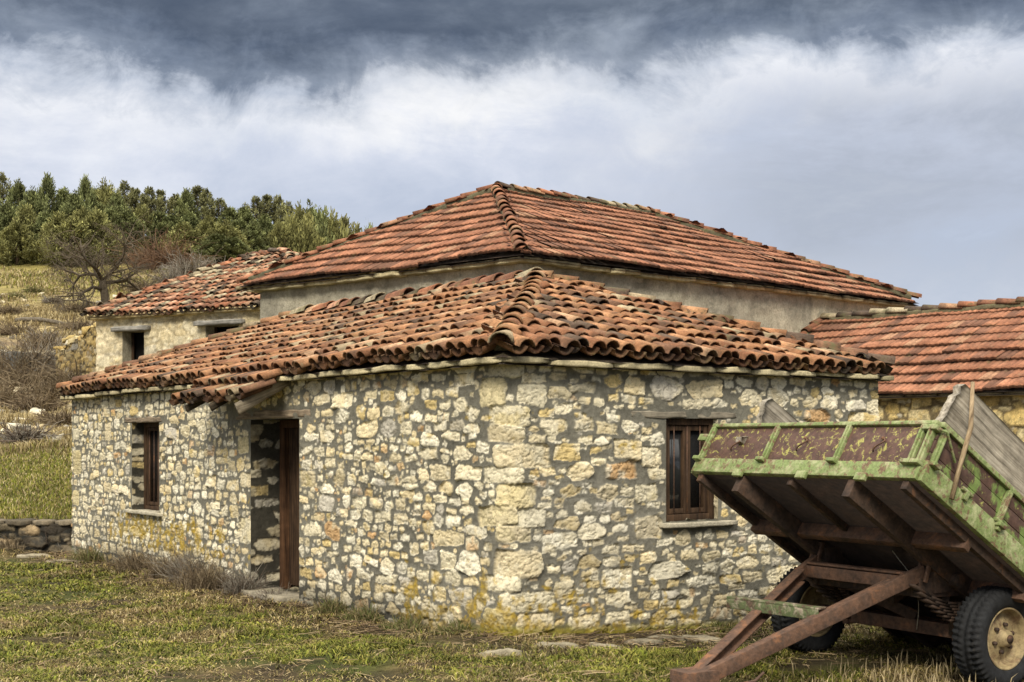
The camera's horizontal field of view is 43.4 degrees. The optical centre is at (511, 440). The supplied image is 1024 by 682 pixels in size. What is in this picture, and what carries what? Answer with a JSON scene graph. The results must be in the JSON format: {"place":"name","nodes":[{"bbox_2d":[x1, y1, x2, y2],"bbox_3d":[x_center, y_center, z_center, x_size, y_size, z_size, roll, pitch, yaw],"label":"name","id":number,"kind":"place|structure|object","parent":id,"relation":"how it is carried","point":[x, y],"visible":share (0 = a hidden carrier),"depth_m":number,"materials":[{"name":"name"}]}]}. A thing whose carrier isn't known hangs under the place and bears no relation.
{"place":"outdoors","nodes":[
{"label":"outdoors","id":0,"kind":"place"},
{"bbox_2d":[0,257,1023,681],"bbox_3d":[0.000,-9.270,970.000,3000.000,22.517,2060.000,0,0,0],"label":"ground","id":1,"kind":"structure","parent":0,"point":[378,671],"depth_m":10.78,"materials":[{"name":"plant"}]},
{"bbox_2d":[0,171,16,203],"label":"conifer tree","id":2,"kind":"object","parent":1,"relation":"on","point":[3,189],"visible":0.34,"depth_m":87.79,"materials":[{"name":"green plant"}]},
{"bbox_2d":[0,200,20,258],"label":"conifer tree","id":3,"kind":"object","parent":1,"relation":"on","point":[7,213],"visible":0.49,"depth_m":78.64,"materials":[{"name":"green plant"}]},
{"bbox_2d":[0,531,27,549],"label":"weed clump","id":4,"kind":"object","parent":1,"relation":"on","point":[8,546],"visible":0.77,"depth_m":19.98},
{"bbox_2d":[5,179,27,221],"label":"conifer tree","id":5,"kind":"object","parent":1,"relation":"on","point":[18,191],"visible":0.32,"depth_m":85.68,"materials":[{"name":"green plant"}]},
{"bbox_2d":[0,301,32,315],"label":"dry bush","id":6,"kind":"object","parent":1,"relation":"on","point":[9,308],"visible":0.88,"depth_m":56.17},
{"bbox_2d":[0,315,40,335],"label":"dry bush","id":7,"kind":"object","parent":1,"relation":"on","point":[13,329],"visible":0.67,"depth_m":50.97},
{"bbox_2d":[0,220,42,265],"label":"conifer tree","id":8,"kind":"object","parent":1,"relation":"on","point":[14,236],"visible":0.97,"depth_m":75.57,"materials":[{"name":"green plant"}]},
{"bbox_2d":[0,371,48,404],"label":"dry bush","id":9,"kind":"object","parent":1,"relation":"on","point":[9,392],"visible":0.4,"depth_m":37.87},
{"bbox_2d":[9,203,43,262],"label":"conifer tree","id":10,"kind":"object","parent":1,"relation":"on","point":[27,217],"visible":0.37,"depth_m":77.69,"materials":[{"name":"green plant"}]},
{"bbox_2d":[1,350,53,371],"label":"hut ruin","id":11,"kind":"object","parent":1,"relation":"on","point":[20,357],"visible":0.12,"depth_m":41.70,"materials":[{"name":"stone"}]},
{"bbox_2d":[0,319,61,374],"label":"dry bush","id":12,"kind":"object","parent":1,"relation":"on","point":[33,351],"visible":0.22,"depth_m":41.71,"materials":[{"name":"plant"}]},
{"bbox_2d":[0,342,62,383],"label":"dry bush","id":13,"kind":"object","parent":1,"relation":"on","point":[2,365],"visible":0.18,"depth_m":40.84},
{"bbox_2d":[0,352,63,389],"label":"dry bush","id":14,"kind":"object","parent":1,"relation":"on","point":[14,378],"visible":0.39,"depth_m":39.84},
{"bbox_2d":[17,186,47,216],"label":"conifer tree","id":15,"kind":"object","parent":1,"relation":"on","point":[31,196],"visible":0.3,"depth_m":82.66,"materials":[{"name":"green plant"}]},
{"bbox_2d":[0,415,67,445],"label":"dry bush","id":16,"kind":"object","parent":1,"relation":"on","point":[23,433],"visible":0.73,"depth_m":29.27,"materials":[{"name":"plant"}]},
{"bbox_2d":[0,518,71,552],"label":"retaining wall","id":17,"kind":"structure","parent":1,"relation":"on","point":[60,532],"depth_m":20.04,"materials":[{"name":"stone"}]},
{"bbox_2d":[0,383,71,412],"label":"dry bush","id":18,"kind":"object","parent":1,"relation":"on","point":[27,403],"visible":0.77,"depth_m":36.28,"materials":[{"name":"plant"}]},
{"bbox_2d":[6,326,65,350],"bbox_3d":[-17.496,-3.632,47.797,1.982,1.317,2.353,0,0,16],"label":"dry bush","id":19,"kind":"object","parent":1,"relation":"on","point":[35,342],"visible":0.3,"depth_m":47.44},
{"bbox_2d":[8,370,68,402],"bbox_3d":[-13.735,-1.418,38.656,3.106,1.433,2.721,0,0,34],"label":"dry bush","id":20,"kind":"object","parent":1,"relation":"on","point":[45,389],"visible":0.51,"depth_m":38.45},
{"bbox_2d":[25,210,52,259],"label":"conifer tree","id":21,"kind":"object","parent":1,"relation":"on","point":[41,219],"visible":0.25,"depth_m":77.56,"materials":[{"name":"green plant"}]},
{"bbox_2d":[9,356,82,389],"bbox_3d":[-13.774,-1.931,40.219,3.127,1.975,3.171,0,0,30],"label":"dry bush","id":22,"kind":"object","parent":1,"relation":"on","point":[68,376],"visible":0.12,"depth_m":39.67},
{"bbox_2d":[0,302,95,365],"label":"dry bush","id":23,"kind":"object","parent":1,"relation":"on","point":[36,346],"visible":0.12,"depth_m":42.21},
{"bbox_2d":[36,171,62,218],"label":"conifer tree","id":24,"kind":"object","parent":1,"relation":"on","point":[46,192],"visible":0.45,"depth_m":87.72,"materials":[{"name":"green plant"}]},
{"bbox_2d":[28,404,71,426],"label":"dry bush","id":25,"kind":"object","parent":1,"relation":"on","point":[53,419],"visible":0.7,"depth_m":32.16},
{"bbox_2d":[21,210,92,265],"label":"conifer tree","id":26,"kind":"object","parent":1,"relation":"on","point":[55,221],"visible":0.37,"depth_m":75.47,"materials":[{"name":"green plant"}]},
{"bbox_2d":[50,185,71,210],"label":"conifer tree","id":27,"kind":"object","parent":1,"relation":"on","point":[62,193],"visible":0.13,"depth_m":89.66,"materials":[{"name":"green plant"}]},
{"bbox_2d":[0,283,128,439],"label":"scattered stones","id":28,"kind":"object","parent":1,"relation":"on","point":[35,410],"visible":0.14,"depth_m":35.29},
{"bbox_2d":[46,308,95,332],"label":"dry bush","id":29,"kind":"object","parent":1,"relation":"on","point":[80,325],"visible":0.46,"depth_m":51.87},
{"bbox_2d":[40,213,102,268],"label":"conifer tree","id":30,"kind":"object","parent":1,"relation":"on","point":[76,225],"visible":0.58,"depth_m":74.54,"materials":[{"name":"green plant"}]},
{"bbox_2d":[57,298,87,312],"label":"dry bush","id":31,"kind":"object","parent":1,"relation":"on","point":[69,308],"visible":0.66,"depth_m":56.56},
{"bbox_2d":[53,322,95,379],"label":"broken wall","id":32,"kind":"structure","parent":1,"relation":"on","point":[82,348],"depth_m":39.77,"materials":[{"name":"stone"}]},
{"bbox_2d":[57,189,91,217],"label":"conifer tree","id":33,"kind":"object","parent":1,"relation":"on","point":[74,202],"visible":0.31,"depth_m":83.65,"materials":[{"name":"green plant"}]},
{"bbox_2d":[62,541,103,562],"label":"weed clump","id":34,"kind":"object","parent":1,"relation":"on","point":[89,556],"visible":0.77,"depth_m":18.50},
{"bbox_2d":[69,205,99,249],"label":"conifer tree","id":35,"kind":"object","parent":1,"relation":"on","point":[82,213],"visible":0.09,"depth_m":77.78,"materials":[{"name":"green plant"}]},
{"bbox_2d":[0,264,172,519],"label":"dry grass","id":36,"kind":"structure","parent":1,"relation":"on","point":[27,450],"depth_m":27.96,"materials":[{"name":"plant"}]},
{"bbox_2d":[15,317,71,323],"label":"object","id":37,"kind":"structure","parent":36,"relation":"on","point":[28,319],"depth_m":53.43,"materials":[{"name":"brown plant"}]},
{"bbox_2d":[75,174,103,212],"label":"conifer tree","id":38,"kind":"object","parent":1,"relation":"on","point":[87,193],"visible":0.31,"depth_m":87.75,"materials":[{"name":"green plant"}]},
{"bbox_2d":[74,206,123,265],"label":"conifer tree","id":39,"kind":"object","parent":1,"relation":"on","point":[95,217],"visible":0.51,"depth_m":76.61,"materials":[{"name":"green plant"}]},
{"bbox_2d":[38,212,165,314],"bbox_3d":[-18.409,-7.425,56.973,6.168,6.366,6.035,0,0,0],"label":"bare tree","id":40,"kind":"object","parent":1,"relation":"on","point":[104,282],"visible":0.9,"depth_m":57.19,"materials":[{"name":"brown plant"}]},
{"bbox_2d":[94,176,120,211],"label":"conifer tree","id":41,"kind":"object","parent":1,"relation":"on","point":[104,192],"visible":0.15,"depth_m":89.53,"materials":[{"name":"green plant"}]},
{"bbox_2d":[102,190,129,213],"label":"conifer tree","id":42,"kind":"object","parent":1,"relation":"on","point":[115,199],"visible":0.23,"depth_m":85.76,"materials":[{"name":"green plant"}]},
{"bbox_2d":[100,205,134,262],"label":"conifer tree","id":43,"kind":"object","parent":1,"relation":"on","point":[111,213],"visible":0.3,"depth_m":78.72,"materials":[{"name":"green plant"}]},
{"bbox_2d":[100,541,154,572],"bbox_3d":[-4.994,1.583,17.194,0.880,0.564,1.086,0,0,-33],"label":"weed clump","id":44,"kind":"object","parent":1,"relation":"on","point":[128,564],"visible":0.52,"depth_m":17.05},
{"bbox_2d":[117,179,139,213],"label":"conifer tree","id":45,"kind":"object","parent":1,"relation":"on","point":[123,189],"visible":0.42,"depth_m":91.71,"materials":[{"name":"green plant"}]},
{"bbox_2d":[116,207,150,260],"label":"conifer tree","id":46,"kind":"object","parent":1,"relation":"on","point":[128,216],"visible":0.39,"depth_m":79.65,"materials":[{"name":"green plant"}]},
{"bbox_2d":[111,239,178,270],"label":"bare shrub","id":47,"kind":"object","parent":1,"relation":"on","point":[129,255],"visible":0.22,"depth_m":72.43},
{"bbox_2d":[133,203,165,256],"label":"conifer tree","id":48,"kind":"object","parent":1,"relation":"on","point":[141,213],"visible":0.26,"depth_m":81.60,"materials":[{"name":"green plant"}]},
{"bbox_2d":[133,186,166,215],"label":"conifer tree","id":49,"kind":"object","parent":1,"relation":"on","point":[155,204],"visible":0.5,"depth_m":91.58,"materials":[{"name":"green plant"}]},
{"bbox_2d":[142,209,169,254],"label":"conifer tree","id":50,"kind":"object","parent":1,"relation":"on","point":[159,217],"visible":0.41,"depth_m":81.43,"materials":[{"name":"green plant"}]},
{"bbox_2d":[124,549,194,581],"bbox_3d":[-4.297,1.580,16.157,1.016,0.506,1.075,0,0,28],"label":"weed clump","id":51,"kind":"object","parent":1,"relation":"on","point":[152,571],"visible":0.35,"depth_m":16.05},
{"bbox_2d":[107,224,223,270],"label":"bare shrub","id":52,"kind":"object","parent":1,"relation":"on","point":[154,261],"visible":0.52,"depth_m":71.52,"materials":[{"name":"plant"}]},
{"bbox_2d":[153,211,187,248],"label":"conifer tree","id":53,"kind":"object","parent":1,"relation":"on","point":[173,220],"visible":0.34,"depth_m":81.50,"materials":[{"name":"green plant"}]},
{"bbox_2d":[145,261,195,283],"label":"bare shrub","id":54,"kind":"object","parent":1,"relation":"on","point":[171,274],"visible":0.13,"depth_m":63.44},
{"bbox_2d":[161,193,186,216],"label":"conifer tree","id":55,"kind":"object","parent":1,"relation":"on","point":[169,208],"visible":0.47,"depth_m":91.65,"materials":[{"name":"green plant"}]},
{"bbox_2d":[143,533,215,584],"bbox_3d":[-3.878,1.503,15.803,1.175,0.721,1.272,0,0,-38],"label":"weed clump","id":56,"kind":"object","parent":1,"relation":"on","point":[179,565],"visible":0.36,"depth_m":15.66,"materials":[{"name":"plant"}]},
{"bbox_2d":[156,222,214,259],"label":"conifer tree","id":57,"kind":"object","parent":1,"relation":"on","point":[192,234],"visible":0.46,"depth_m":79.48,"materials":[{"name":"green plant"}]},
{"bbox_2d":[171,187,202,222],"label":"conifer tree","id":58,"kind":"object","parent":1,"relation":"on","point":[186,199],"visible":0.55,"depth_m":91.67,"materials":[{"name":"green plant"}]},
{"bbox_2d":[152,243,222,274],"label":"bare shrub","id":59,"kind":"object","parent":1,"relation":"on","point":[190,267],"visible":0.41,"depth_m":66.50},
{"bbox_2d":[80,247,302,371],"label":"old stone cottage","id":60,"kind":"structure","parent":1,"relation":"on","point":[199,303],"depth_m":31.45,"materials":[{"name":"stone"}]},
{"bbox_2d":[131,332,143,359],"bbox_3d":[-9.091,-2.185,31.734,0.715,1.000,0.114,0,0,28],"label":"window","id":61,"kind":"structure","parent":60,"relation":"in","point":[137,339],"depth_m":31.85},
{"bbox_2d":[181,210,201,239],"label":"conifer tree","id":62,"kind":"object","parent":1,"relation":"on","point":[191,219],"visible":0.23,"depth_m":82.70,"materials":[{"name":"green plant"}]},
{"bbox_2d":[158,544,236,590],"bbox_3d":[-3.606,1.543,15.162,1.148,0.626,1.165,0,0,0],"label":"weed clump","id":63,"kind":"object","parent":1,"relation":"on","point":[205,580],"visible":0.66,"depth_m":15.03,"materials":[{"name":"plant"}]},
{"bbox_2d":[188,185,212,220],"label":"conifer tree","id":64,"kind":"object","parent":1,"relation":"on","point":[197,193],"visible":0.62,"depth_m":92.80,"materials":[{"name":"green plant"}]},
{"bbox_2d":[189,214,218,258],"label":"conifer tree","id":65,"kind":"object","parent":1,"relation":"on","point":[207,222],"visible":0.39,"depth_m":81.47,"materials":[{"name":"green plant"}]},
{"bbox_2d":[191,233,240,262],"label":"conifer tree","id":66,"kind":"object","parent":1,"relation":"on","point":[218,239],"visible":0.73,"depth_m":78.37,"materials":[{"name":"green plant"}]},
{"bbox_2d":[206,197,226,221],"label":"conifer tree","id":67,"kind":"object","parent":1,"relation":"on","point":[220,203],"visible":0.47,"depth_m":93.73,"materials":[{"name":"green plant"}]},
{"bbox_2d":[196,219,250,261],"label":"conifer tree","id":68,"kind":"object","parent":1,"relation":"on","point":[226,230],"visible":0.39,"depth_m":80.65,"materials":[{"name":"green plant"}]},
{"bbox_2d":[215,205,243,224],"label":"conifer tree","id":69,"kind":"object","parent":1,"relation":"on","point":[230,214],"visible":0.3,"depth_m":89.62,"materials":[{"name":"green plant"}]},
{"bbox_2d":[214,236,255,262],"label":"conifer tree","id":70,"kind":"object","parent":1,"relation":"on","point":[240,247],"visible":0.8,"depth_m":78.48,"materials":[{"name":"green plant"}]},
{"bbox_2d":[231,219,256,250],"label":"conifer tree","id":71,"kind":"object","parent":1,"relation":"on","point":[242,224],"visible":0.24,"depth_m":84.68,"materials":[{"name":"green plant"}]},
{"bbox_2d":[215,559,273,594],"bbox_3d":[-3.006,1.575,14.598,0.826,0.466,0.816,0,0,-30],"label":"weed clump","id":72,"kind":"object","parent":1,"relation":"on","point":[236,584],"visible":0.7,"depth_m":14.49,"materials":[{"name":"plant"}]},
{"bbox_2d":[233,204,257,223],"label":"conifer tree","id":73,"kind":"object","parent":1,"relation":"on","point":[246,214],"visible":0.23,"depth_m":91.59,"materials":[{"name":"green plant"}]},
{"bbox_2d":[240,221,271,251],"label":"conifer tree","id":74,"kind":"object","parent":1,"relation":"on","point":[252,231],"visible":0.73,"depth_m":83.68,"materials":[{"name":"green plant"}]},
{"bbox_2d":[243,196,272,222],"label":"conifer tree","id":75,"kind":"object","parent":1,"relation":"on","point":[255,209],"visible":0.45,"depth_m":94.78,"materials":[{"name":"green plant"}]},
{"bbox_2d":[255,213,274,247],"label":"conifer tree","id":76,"kind":"object","parent":1,"relation":"on","point":[265,223],"visible":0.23,"depth_m":86.60,"materials":[{"name":"green plant"}]},
{"bbox_2d":[254,194,280,222],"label":"conifer tree","id":77,"kind":"object","parent":1,"relation":"on","point":[267,199],"visible":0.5,"depth_m":95.68,"materials":[{"name":"green plant"}]},
{"bbox_2d":[251,584,288,601],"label":"weed clump","id":78,"kind":"object","parent":1,"relation":"on","point":[272,592],"visible":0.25,"depth_m":13.98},
{"bbox_2d":[268,194,289,224],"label":"conifer tree","id":79,"kind":"object","parent":1,"relation":"on","point":[278,200],"visible":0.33,"depth_m":95.75,"materials":[{"name":"green plant"}]},
{"bbox_2d":[263,218,295,250],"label":"conifer tree","id":80,"kind":"object","parent":1,"relation":"on","point":[278,235],"visible":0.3,"depth_m":84.62,"materials":[{"name":"green plant"}]},
{"bbox_2d":[282,207,313,251],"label":"conifer tree","id":81,"kind":"object","parent":1,"relation":"on","point":[292,226],"visible":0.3,"depth_m":85.54,"materials":[{"name":"green plant"}]},
{"bbox_2d":[286,199,316,230],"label":"conifer tree","id":82,"kind":"object","parent":1,"relation":"on","point":[299,212],"visible":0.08,"depth_m":91.71,"materials":[{"name":"green plant"}]},
{"bbox_2d":[291,212,326,252],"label":"conifer tree","id":83,"kind":"object","parent":1,"relation":"on","point":[313,240],"visible":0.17,"depth_m":85.54,"materials":[{"name":"green plant"}]},
{"bbox_2d":[311,204,334,236],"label":"conifer tree","id":84,"kind":"object","parent":1,"relation":"on","point":[319,217],"visible":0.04,"depth_m":94.53,"materials":[{"name":"green plant"}]},
{"bbox_2d":[312,219,334,243],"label":"conifer tree","id":85,"kind":"object","parent":1,"relation":"on","point":[323,233],"visible":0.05,"depth_m":87.76,"materials":[{"name":"green plant"}]},
{"bbox_2d":[308,589,348,615],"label":"weed clump","id":86,"kind":"object","parent":1,"relation":"on","point":[329,606],"visible":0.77,"depth_m":12.88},
{"bbox_2d":[323,208,348,242],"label":"conifer tree","id":87,"kind":"object","parent":1,"relation":"on","point":[335,230],"visible":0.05,"depth_m":94.57,"materials":[{"name":"green plant"}]},
{"bbox_2d":[332,598,385,624],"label":"weed clump","id":88,"kind":"object","parent":1,"relation":"on","point":[366,614],"visible":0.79,"depth_m":12.30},
{"bbox_2d":[376,606,430,632],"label":"weed clump","id":89,"kind":"object","parent":1,"relation":"on","point":[406,626],"visible":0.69,"depth_m":11.70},
{"bbox_2d":[426,617,476,635],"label":"weed clump","id":90,"kind":"object","parent":1,"relation":"on","point":[444,628],"visible":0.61,"depth_m":11.10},
{"bbox_2d":[56,267,895,636],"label":"stone house","id":91,"kind":"structure","parent":1,"relation":"on","point":[512,453],"depth_m":12.34,"materials":[{"name":"stone"}]},
{"bbox_2d":[144,422,158,509],"bbox_3d":[-4.776,0.350,17.416,0.071,1.200,0.990,0,0,-37],"label":"window","id":92,"kind":"structure","parent":91,"relation":"in","point":[151,430],"depth_m":17.67,"materials":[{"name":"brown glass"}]},
{"bbox_2d":[280,420,298,588],"bbox_3d":[-2.292,0.735,14.454,0.120,1.950,1.190,0,0,-37],"label":"door","id":93,"kind":"structure","parent":91,"relation":"in","point":[289,429],"depth_m":14.83,"materials":[{"name":"wood"}]},
{"bbox_2d":[666,418,713,521],"bbox_3d":[1.644,0.270,12.138,0.680,0.960,0.071,0,0,-37],"label":"window","id":94,"kind":"structure","parent":91,"relation":"in","point":[685,495],"depth_m":12.12,"materials":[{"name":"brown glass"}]},
{"bbox_2d":[0,550,961,681],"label":"dead stems","id":95,"kind":"object","parent":1,"relation":"on","point":[606,641],"visible":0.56,"depth_m":11.19,"materials":[{"name":"brown plant"}]},
{"bbox_2d":[479,648,521,655],"bbox_3d":[-0.095,1.652,9.896,0.350,0.110,0.155,0,0,0],"label":"flat stone","id":96,"kind":"object","parent":1,"relation":"on","point":[503,651],"visible":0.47,"depth_m":9.84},
{"bbox_2d":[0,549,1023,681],"bbox_3d":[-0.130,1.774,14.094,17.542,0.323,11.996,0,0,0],"label":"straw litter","id":97,"kind":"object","parent":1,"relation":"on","point":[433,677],"visible":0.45,"depth_m":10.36,"materials":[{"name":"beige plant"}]},
{"bbox_2d":[534,641,577,647],"bbox_3d":[0.354,1.680,10.454,0.374,0.084,0.139,0,0,-7],"label":"flat stone","id":98,"kind":"object","parent":1,"relation":"on","point":[561,644],"visible":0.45,"depth_m":10.42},
{"bbox_2d":[235,181,921,332],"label":"plastered house","id":99,"kind":"structure","parent":1,"relation":"on","point":[496,227],"depth_m":24.76,"materials":[{"name":"tile"}]},
{"bbox_2d":[623,638,663,644],"bbox_3d":[1.116,1.736,11.022,0.359,0.078,0.119,0,0,-9],"label":"flat stone","id":100,"kind":"object","parent":1,"relation":"on","point":[645,640],"visible":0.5,"depth_m":10.99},
{"bbox_2d":[647,634,693,640],"bbox_3d":[1.394,1.758,11.373,0.436,0.090,0.136,0,0,0],"label":"flat stone","id":101,"kind":"object","parent":1,"relation":"on","point":[668,637],"visible":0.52,"depth_m":11.31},
{"bbox_2d":[682,634,720,642],"bbox_3d":[1.676,1.779,11.393,0.380,0.113,0.157,0,0,0],"label":"flat stone","id":102,"kind":"object","parent":1,"relation":"on","point":[707,638],"visible":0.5,"depth_m":11.37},
{"bbox_2d":[700,620,736,633],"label":"weed clump","id":103,"kind":"object","parent":1,"relation":"on","point":[720,625],"visible":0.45,"depth_m":12.09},
{"bbox_2d":[670,420,1023,681],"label":"tipping trailer","id":104,"kind":"object","parent":1,"relation":"on","point":[871,523],"visible":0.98,"depth_m":9.53,"materials":[{"name":"metal"}]},
{"bbox_2d":[736,399,798,443],"bbox_3d":[2.981,0.607,11.038,2.719,1.901,0.118,0,0,-32],"label":"wooden plank","id":105,"kind":"object","parent":104,"relation":"attached to","point":[771,411],"visible":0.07,"depth_m":10.43,"materials":[{"name":"wood"}]},
{"bbox_2d":[949,381,974,499],"bbox_3d":[3.128,-0.006,8.866,0.080,0.820,0.359,0,0,45],"label":"wooden stake","id":106,"kind":"object","parent":104,"relation":"on","point":[964,448],"visible":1,"depth_m":8.84,"materials":[{"name":"brown wood"}]},
{"bbox_2d":[935,384,1023,496],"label":"wooden plank","id":107,"kind":"object","parent":104,"relation":"attached to","point":[996,443],"visible":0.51,"depth_m":9.15,"materials":[{"name":"wood"}]},
{"bbox_2d":[769,649,1014,681],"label":"stubble","id":108,"kind":"object","parent":1,"relation":"on","point":[872,677],"visible":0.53,"depth_m":9.81,"materials":[{"name":"plant"}]},
{"bbox_2d":[800,296,1023,441],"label":"tile roofed barn","id":109,"kind":"structure","parent":1,"relation":"on","point":[939,351],"depth_m":22.65,"materials":[{"name":"tile"}]},
{"bbox_2d":[0,0,1023,305],"label":"sky","id":110,"kind":"structure","parent":0,"point":[882,140],"materials":[{"name":"grey"}]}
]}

